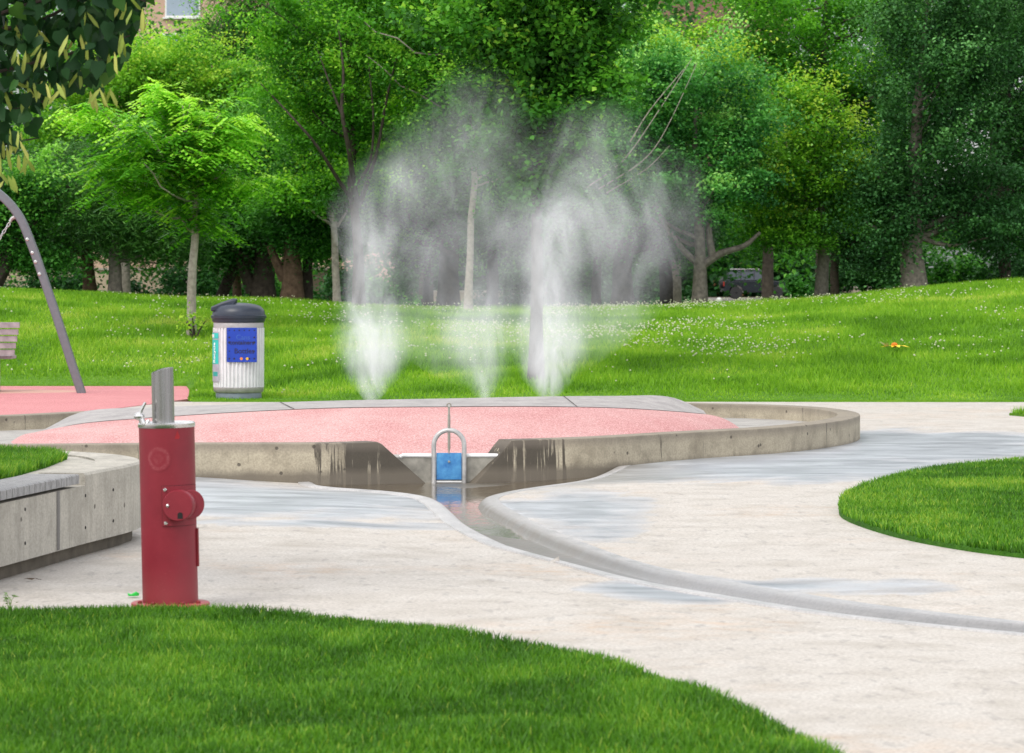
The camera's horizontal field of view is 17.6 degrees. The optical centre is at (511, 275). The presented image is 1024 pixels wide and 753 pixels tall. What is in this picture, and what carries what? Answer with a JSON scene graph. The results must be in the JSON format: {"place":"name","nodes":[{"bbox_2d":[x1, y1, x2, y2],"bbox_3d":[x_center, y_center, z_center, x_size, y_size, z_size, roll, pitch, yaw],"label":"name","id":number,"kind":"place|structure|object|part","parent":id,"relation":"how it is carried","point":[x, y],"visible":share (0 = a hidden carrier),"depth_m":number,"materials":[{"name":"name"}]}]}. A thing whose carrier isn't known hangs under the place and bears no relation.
{"place":"outdoors","nodes":[
{"label":"outdoors","id":0,"kind":"place"},
{"bbox_2d":[0,386,189,414],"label":"playground surface","id":1,"kind":"object","parent":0,"point":[28,399],"visible":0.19,"depth_m":40.13,"materials":[{"name":"rubber"}]},
{"bbox_2d":[0,322,19,358],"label":"park bench","id":2,"kind":"object","parent":1,"relation":"on","point":[7,354],"visible":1,"depth_m":42.32,"materials":[{"name":"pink wood"}]},
{"bbox_2d":[0,189,85,392],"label":"swing arch","id":3,"kind":"structure","parent":1,"relation":"on","point":[7,201],"depth_m":41.94,"materials":[{"name":"paint"}]},
{"bbox_2d":[0,220,10,239],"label":"swing chain","id":4,"kind":"object","parent":3,"relation":"hanging from","point":[6,227],"visible":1,"depth_m":41.99,"materials":[{"name":"metal"}]},
{"bbox_2d":[0,418,804,480],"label":"pool floor","id":5,"kind":"structure","parent":0,"point":[8,436],"depth_m":31.25,"materials":[{"name":"concrete"}]},
{"bbox_2d":[12,395,738,453],"bbox_3d":[-1.075,1.285,28.614,6.410,0.390,4.972,0,0,0],"label":"splash mound","id":6,"kind":"object","parent":5,"relation":"on","point":[402,426],"visible":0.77,"depth_m":27.70,"materials":[{"name":"pink rubber"}]},
{"bbox_2d":[0,601,851,752],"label":"front lawn","id":7,"kind":"structure","parent":0,"point":[324,713],"depth_m":11.09,"materials":[{"name":"plant"}]},
{"bbox_2d":[315,476,596,539],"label":"water","id":8,"kind":"structure","parent":0,"point":[461,504],"depth_m":23.83,"materials":[{"name":"grey liquid"}]},
{"bbox_2d":[0,402,1023,752],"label":"pavement","id":9,"kind":"structure","parent":0,"point":[778,522],"depth_m":16.53,"materials":[{"name":"concrete"}]},
{"bbox_2d":[3,592,18,605],"bbox_3d":[-2.241,1.458,14.753,0.084,0.085,0.078,0,0,-34],"label":"weed","id":10,"kind":"object","parent":9,"relation":"on","point":[6,598],"visible":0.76,"depth_m":14.75,"materials":[{"name":"green plant"}]},
{"bbox_2d":[0,451,140,579],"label":"planter wall","id":11,"kind":"structure","parent":9,"relation":"on","point":[75,504],"depth_m":17.39,"materials":[{"name":"concrete"}]},
{"bbox_2d":[0,444,68,478],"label":"planter lawn","id":12,"kind":"structure","parent":11,"relation":"in","point":[33,470],"depth_m":17.88,"materials":[{"name":"plant"}]},
{"bbox_2d":[0,0,154,192],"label":"linden tree","id":13,"kind":"object","parent":9,"relation":"on","point":[105,30],"visible":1,"depth_m":14.77,"materials":[{"name":"green plant"}]},
{"bbox_2d":[128,592,138,595],"bbox_3d":[-1.770,1.487,15.461,0.056,0.018,0.041,0,0,0],"label":"plastic scrap","id":14,"kind":"object","parent":9,"relation":"on","point":[134,594],"visible":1,"depth_m":15.45,"materials":[{"name":"green plastic"}]},
{"bbox_2d":[131,367,209,607],"bbox_3d":[-1.563,0.958,15.036,0.356,1.084,0.357,-1,0,0],"label":"drinking fountain","id":15,"kind":"object","parent":9,"relation":"on","point":[171,503],"visible":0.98,"depth_m":14.93,"materials":[{"name":"red metal"}]},
{"bbox_2d":[0,403,859,484],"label":"basin wall","id":16,"kind":"structure","parent":9,"relation":"on","point":[373,462],"depth_m":25.95,"materials":[{"name":"concrete"}]},
{"bbox_2d":[399,403,497,482],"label":"water gate","id":17,"kind":"structure","parent":16,"relation":"attached to","point":[433,466],"depth_m":25.68,"materials":[{"name":"metal"}]},
{"bbox_2d":[298,465,1023,635],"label":"drainage channel","id":18,"kind":"object","parent":9,"relation":"on","point":[542,542],"visible":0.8,"depth_m":16.73,"materials":[{"name":"concrete"}]},
{"bbox_2d":[0,276,1023,401],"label":"hill","id":19,"kind":"structure","parent":0,"point":[189,383],"depth_m":44.68,"materials":[{"name":"green plant"}]},
{"bbox_2d":[2,264,104,290],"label":"bush","id":20,"kind":"object","parent":19,"relation":"on","point":[77,285],"visible":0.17,"depth_m":70.56,"materials":[{"name":"green plant"}]},
{"bbox_2d":[0,126,111,289],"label":"park tree","id":21,"kind":"object","parent":19,"relation":"on","point":[14,249],"visible":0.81,"depth_m":59.75,"materials":[{"name":"green plant"}]},
{"bbox_2d":[3,131,158,291],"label":"pine tree","id":22,"kind":"object","parent":19,"relation":"on","point":[86,281],"visible":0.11,"depth_m":62.76,"materials":[{"name":"green plant"}]},
{"bbox_2d":[5,2,283,292],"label":"park tree","id":23,"kind":"object","parent":19,"relation":"on","point":[171,69],"visible":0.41,"depth_m":69.65,"materials":[{"name":"green plant"}]},
{"bbox_2d":[25,140,265,293],"bbox_3d":[-6.806,-0.995,60.541,4.600,3.301,3.525,0,0,0],"label":"pine tree","id":24,"kind":"object","parent":19,"relation":"on","point":[123,242],"visible":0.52,"depth_m":60.07,"materials":[{"name":"green plant"}]},
{"bbox_2d":[102,260,245,297],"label":"bush","id":25,"kind":"object","parent":19,"relation":"on","point":[212,286],"visible":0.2,"depth_m":71.34,"materials":[{"name":"green plant"}]},
{"bbox_2d":[43,76,309,335],"bbox_3d":[-5.323,-0.940,49.704,3.648,4.255,3.611,0,0,21],"label":"young tree","id":26,"kind":"object","parent":19,"relation":"on","point":[212,137],"visible":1,"depth_m":49.75,"materials":[{"name":"green plant"}]},
{"bbox_2d":[117,8,242,281],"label":"poplar tree","id":27,"kind":"object","parent":19,"relation":"on","point":[173,36],"visible":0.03,"depth_m":87.66,"materials":[{"name":"green plant"}]},
{"bbox_2d":[171,302,212,337],"bbox_3d":[-4.777,0.714,49.746,0.593,0.641,0.638,0,0,21],"label":"sapling bush","id":28,"kind":"object","parent":19,"relation":"on","point":[189,327],"visible":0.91,"depth_m":49.75,"materials":[{"name":"green plant"}]},
{"bbox_2d":[164,191,276,296],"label":"park tree","id":29,"kind":"object","parent":19,"relation":"on","point":[238,291],"depth_m":65.90,"materials":[{"name":"green plant"}]},
{"bbox_2d":[144,196,329,296],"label":"park tree","id":30,"kind":"object","parent":19,"relation":"on","point":[224,289],"visible":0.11,"depth_m":63.90,"materials":[{"name":"green plant"}]},
{"bbox_2d":[211,298,266,398],"bbox_3d":[-3.305,0.878,40.000,0.672,1.204,0.672,0,0,0],"label":"recycling bin","id":31,"kind":"object","parent":19,"relation":"on","point":[238,350],"visible":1,"depth_m":39.73,"materials":[{"name":"metal"}]},
{"bbox_2d":[162,69,322,298],"bbox_3d":[-4.870,-1.701,62.842,4.266,5.082,4.051,0,0,0],"label":"park tree","id":32,"kind":"object","parent":19,"relation":"on","point":[259,280],"visible":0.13,"depth_m":62.75,"materials":[{"name":"green plant"}]},
{"bbox_2d":[172,1,322,247],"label":"park tree","id":33,"kind":"object","parent":19,"relation":"on","point":[254,59],"visible":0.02,"depth_m":71.83,"materials":[{"name":"green plant"}]},
{"bbox_2d":[153,0,356,66],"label":"pine tree","id":34,"kind":"object","parent":19,"relation":"on","point":[232,32],"visible":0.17,"depth_m":81.66,"materials":[{"name":"plant"}]},
{"bbox_2d":[241,274,329,301],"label":"bush","id":35,"kind":"object","parent":19,"relation":"on","point":[278,285],"depth_m":74.79,"materials":[{"name":"green plant"}]},
{"bbox_2d":[179,0,447,305],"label":"young tree","id":36,"kind":"object","parent":19,"relation":"on","point":[315,98],"visible":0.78,"depth_m":57.66,"materials":[{"name":"green plant"}]},
{"bbox_2d":[226,101,420,300],"bbox_3d":[-3.600,-1.467,61.432,3.858,4.574,3.744,0,0,0],"label":"park tree","id":37,"kind":"object","parent":19,"relation":"on","point":[288,271],"visible":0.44,"depth_m":61.27,"materials":[{"name":"green plant"}]},
{"bbox_2d":[220,58,433,301],"bbox_3d":[-3.431,-1.792,60.487,4.039,5.274,3.031,0,0,0],"label":"young tree","id":38,"kind":"object","parent":19,"relation":"on","point":[297,205],"visible":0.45,"depth_m":60.27,"materials":[{"name":"green plant"}]},
{"bbox_2d":[275,245,386,299],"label":"park tree","id":39,"kind":"object","parent":19,"relation":"on","point":[307,286],"visible":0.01,"depth_m":63.94,"materials":[{"name":"green plant"}]},
{"bbox_2d":[313,255,436,304],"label":"bush","id":40,"kind":"object","parent":19,"relation":"on","point":[401,287],"visible":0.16,"depth_m":87.72,"materials":[{"name":"green plant"}]},
{"bbox_2d":[341,269,422,306],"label":"bush","id":41,"kind":"object","parent":19,"relation":"on","point":[378,291],"visible":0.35,"depth_m":69.87,"materials":[{"name":"green plant"}]},
{"bbox_2d":[297,0,520,310],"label":"young tree","id":42,"kind":"object","parent":19,"relation":"on","point":[426,62],"visible":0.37,"depth_m":56.24,"materials":[{"name":"green plant"}]},
{"bbox_2d":[347,211,480,305],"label":"park tree","id":43,"kind":"object","parent":19,"relation":"on","point":[429,259],"visible":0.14,"depth_m":65.91,"materials":[{"name":"green plant"}]},
{"bbox_2d":[331,67,554,306],"bbox_3d":[-1.819,-1.642,63.779,5.769,5.356,3.733,0,0,0],"label":"park tree","id":44,"kind":"object","parent":19,"relation":"on","point":[439,213],"visible":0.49,"depth_m":63.66,"materials":[{"name":"green plant"}]},
{"bbox_2d":[209,0,714,305],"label":"park tree","id":45,"kind":"object","parent":19,"relation":"on","point":[432,286],"visible":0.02,"depth_m":75.90,"materials":[{"name":"green plant"}]},
{"bbox_2d":[3,275,1023,391],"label":"clover flowers","id":46,"kind":"object","parent":19,"relation":"on","point":[674,322],"visible":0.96,"depth_m":49.44,"materials":[{"name":"white plant"}]},
{"bbox_2d":[424,124,623,306],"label":"park tree","id":47,"kind":"object","parent":19,"relation":"on","point":[492,285],"visible":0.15,"depth_m":64.79,"materials":[{"name":"green plant"}]},
{"bbox_2d":[360,0,693,379],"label":"young tree","id":48,"kind":"object","parent":19,"relation":"on","point":[538,49],"visible":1,"depth_m":41.30,"materials":[{"name":"green plant"}]},
{"bbox_2d":[473,259,612,306],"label":"bush","id":49,"kind":"object","parent":19,"relation":"on","point":[568,287],"visible":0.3,"depth_m":79.66,"materials":[{"name":"green plant"}]},
{"bbox_2d":[496,130,613,304],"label":"park tree","id":50,"kind":"object","parent":19,"relation":"on","point":[596,289],"visible":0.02,"depth_m":67.89,"materials":[{"name":"green plant"}]},
{"bbox_2d":[506,59,737,306],"bbox_3d":[2.111,-1.825,65.097,4.828,5.755,3.689,0,0,16],"label":"park tree","id":51,"kind":"object","parent":19,"relation":"on","point":[623,250],"visible":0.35,"depth_m":64.74,"materials":[{"name":"green plant"}]},
{"bbox_2d":[575,255,691,305],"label":"bush","id":52,"kind":"object","parent":19,"relation":"on","point":[646,286],"visible":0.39,"depth_m":75.70,"materials":[{"name":"green plant"}]},
{"bbox_2d":[563,7,790,303],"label":"park tree","id":53,"kind":"object","parent":19,"relation":"on","point":[677,292],"visible":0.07,"depth_m":69.83,"materials":[{"name":"green plant"}]},
{"bbox_2d":[588,120,774,304],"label":"park tree","id":54,"kind":"object","parent":19,"relation":"on","point":[666,280],"visible":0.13,"depth_m":65.87,"materials":[{"name":"green plant"}]},
{"bbox_2d":[564,1,825,303],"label":"park tree","id":55,"kind":"object","parent":19,"relation":"on","point":[683,189],"visible":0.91,"depth_m":61.68,"materials":[{"name":"green plant"}]},
{"bbox_2d":[702,155,817,299],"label":"park tree","id":56,"kind":"object","parent":19,"relation":"on","point":[767,291],"visible":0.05,"depth_m":91.84,"materials":[{"name":"green plant"}]},
{"bbox_2d":[780,272,814,298],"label":"bush","id":57,"kind":"object","parent":19,"relation":"on","point":[795,286],"visible":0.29,"depth_m":83.85,"materials":[{"name":"green plant"}]},
{"bbox_2d":[693,37,934,296],"bbox_3d":[5.773,-1.869,62.758,4.946,5.332,3.448,0,0,0],"label":"park tree","id":58,"kind":"object","parent":19,"relation":"on","point":[773,228],"visible":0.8,"depth_m":62.63,"materials":[{"name":"green plant"}]},
{"bbox_2d":[681,0,963,275],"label":"park tree","id":59,"kind":"object","parent":19,"relation":"on","point":[817,37],"visible":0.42,"depth_m":73.45,"materials":[{"name":"green plant"}]},
{"bbox_2d":[805,243,899,295],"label":"bush","id":60,"kind":"object","parent":19,"relation":"on","point":[871,284],"visible":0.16,"depth_m":69.60,"materials":[{"name":"green plant"}]},
{"bbox_2d":[779,144,948,295],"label":"park tree","id":61,"kind":"object","parent":19,"relation":"on","point":[834,276],"visible":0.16,"depth_m":66.18,"materials":[{"name":"green plant"}]},
{"bbox_2d":[879,342,907,347],"bbox_3d":[5.103,0.928,44.508,0.422,0.078,0.395,0,0,-11],"label":"yellow flower","id":62,"kind":"object","parent":19,"relation":"on","point":[894,344],"visible":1,"depth_m":44.43,"materials":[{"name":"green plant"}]},
{"bbox_2d":[788,0,1023,289],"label":"park tree","id":63,"kind":"object","parent":19,"relation":"on","point":[952,43],"visible":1,"depth_m":61.63,"materials":[{"name":"green plant"}]},
{"bbox_2d":[895,244,996,287],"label":"bush","id":64,"kind":"object","parent":19,"relation":"on","point":[960,269],"visible":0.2,"depth_m":67.54,"materials":[{"name":"green plant"}]},
{"bbox_2d":[934,0,1023,281],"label":"park tree","id":65,"kind":"object","parent":19,"relation":"on","point":[1007,94],"visible":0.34,"depth_m":64.58,"materials":[{"name":"green plant"}]},
{"bbox_2d":[967,261,1019,282],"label":"bush","id":66,"kind":"object","parent":19,"relation":"on","point":[979,276],"visible":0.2,"depth_m":66.00,"materials":[{"name":"green plant"}]},
{"bbox_2d":[992,256,1023,277],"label":"bush","id":67,"kind":"object","parent":19,"relation":"on","point":[1019,274],"visible":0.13,"depth_m":68.99,"materials":[{"name":"green plant"}]},
{"bbox_2d":[5,0,1022,264],"label":"sky","id":68,"kind":"structure","parent":0,"point":[17,89],"materials":[{"name":"white"}]},
{"bbox_2d":[434,295,787,305],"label":"park ground","id":69,"kind":"structure","parent":0,"point":[684,297],"depth_m":224.35,"materials":[{"name":"green plant"}]},
{"bbox_2d":[4,268,196,293],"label":"garden wall","id":70,"kind":"structure","parent":69,"relation":"on","point":[104,279],"depth_m":149.88,"materials":[{"name":"stone"}]},
{"bbox_2d":[71,0,394,288],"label":"apartment building","id":71,"kind":"structure","parent":69,"relation":"on","point":[175,9],"depth_m":160.00,"materials":[{"name":"white paint"}]},
{"bbox_2d":[163,0,200,18],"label":"window","id":72,"kind":"structure","parent":71,"relation":"in","point":[175,9],"depth_m":159.92,"materials":[{"name":"white glass"}]},
{"bbox_2d":[208,267,329,298],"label":"garden wall","id":73,"kind":"structure","parent":69,"relation":"on","point":[317,281],"depth_m":119.88,"materials":[{"name":"stone"}]},
{"bbox_2d":[412,290,605,300],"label":"garden wall","id":74,"kind":"structure","parent":69,"relation":"on","point":[461,294],"depth_m":189.88,"materials":[{"name":"stone"}]},
{"bbox_2d":[0,0,1023,299],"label":"woods","id":75,"kind":"object","parent":69,"relation":"on","point":[482,260],"visible":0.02,"depth_m":113.50,"materials":[{"name":"green plant"}]},
{"bbox_2d":[65,172,1020,296],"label":"treeline","id":76,"kind":"object","parent":69,"relation":"on","point":[711,292],"visible":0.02,"depth_m":229.87,"materials":[{"name":"green plant"}]},
{"bbox_2d":[845,286,868,292],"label":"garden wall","id":77,"kind":"structure","parent":69,"relation":"on","point":[853,290],"depth_m":184.88,"materials":[{"name":"stone"}]},
{"bbox_2d":[922,238,1012,272],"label":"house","id":78,"kind":"structure","parent":69,"relation":"on","point":[951,256],"depth_m":150.00,"materials":[{"name":"grey"}]},
{"bbox_2d":[642,0,786,157],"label":"apartment building","id":79,"kind":"structure","parent":0,"point":[692,7],"depth_m":285.00,"materials":[{"name":"red brick"}]},
{"bbox_2d":[708,298,788,299],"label":"road","id":80,"kind":"structure","parent":0,"point":[736,299],"depth_m":213.07,"materials":[{"name":"grey asphalt"}]},
{"bbox_2d":[719,269,786,298],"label":"parked car","id":81,"kind":"object","parent":80,"relation":"on","point":[736,292],"visible":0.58,"depth_m":204.10,"materials":[{"name":"black paint"}]},
{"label":"window","id":82,"kind":"part","parent":81,"relation":"part of","materials":[{"name":"grey glass"}]},
{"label":"window","id":83,"kind":"part","parent":81,"relation":"part of","materials":[{"name":"grey glass"}]},
{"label":"window","id":84,"kind":"part","parent":81,"relation":"part of","materials":[{"name":"grey glass"}]},
{"bbox_2d":[837,455,1023,554],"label":"grass","id":85,"kind":"structure","parent":0,"point":[978,504],"depth_m":20.96,"materials":[{"name":"green plant"}]},
{"bbox_2d":[839,511,1023,557],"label":"lawn edging","id":86,"kind":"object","parent":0,"point":[937,543],"depth_m":18.44,"materials":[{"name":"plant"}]},
{"bbox_2d":[1009,413,1023,416],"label":"lawn","id":87,"kind":"structure","parent":0,"point":[1015,414],"depth_m":35.48,"materials":[{"name":"plant"}]},
{"bbox_2d":[1010,406,1023,414],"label":"grass","id":88,"kind":"structure","parent":0,"point":[1019,411],"depth_m":35.50,"materials":[{"name":"green plant"}]}
]}

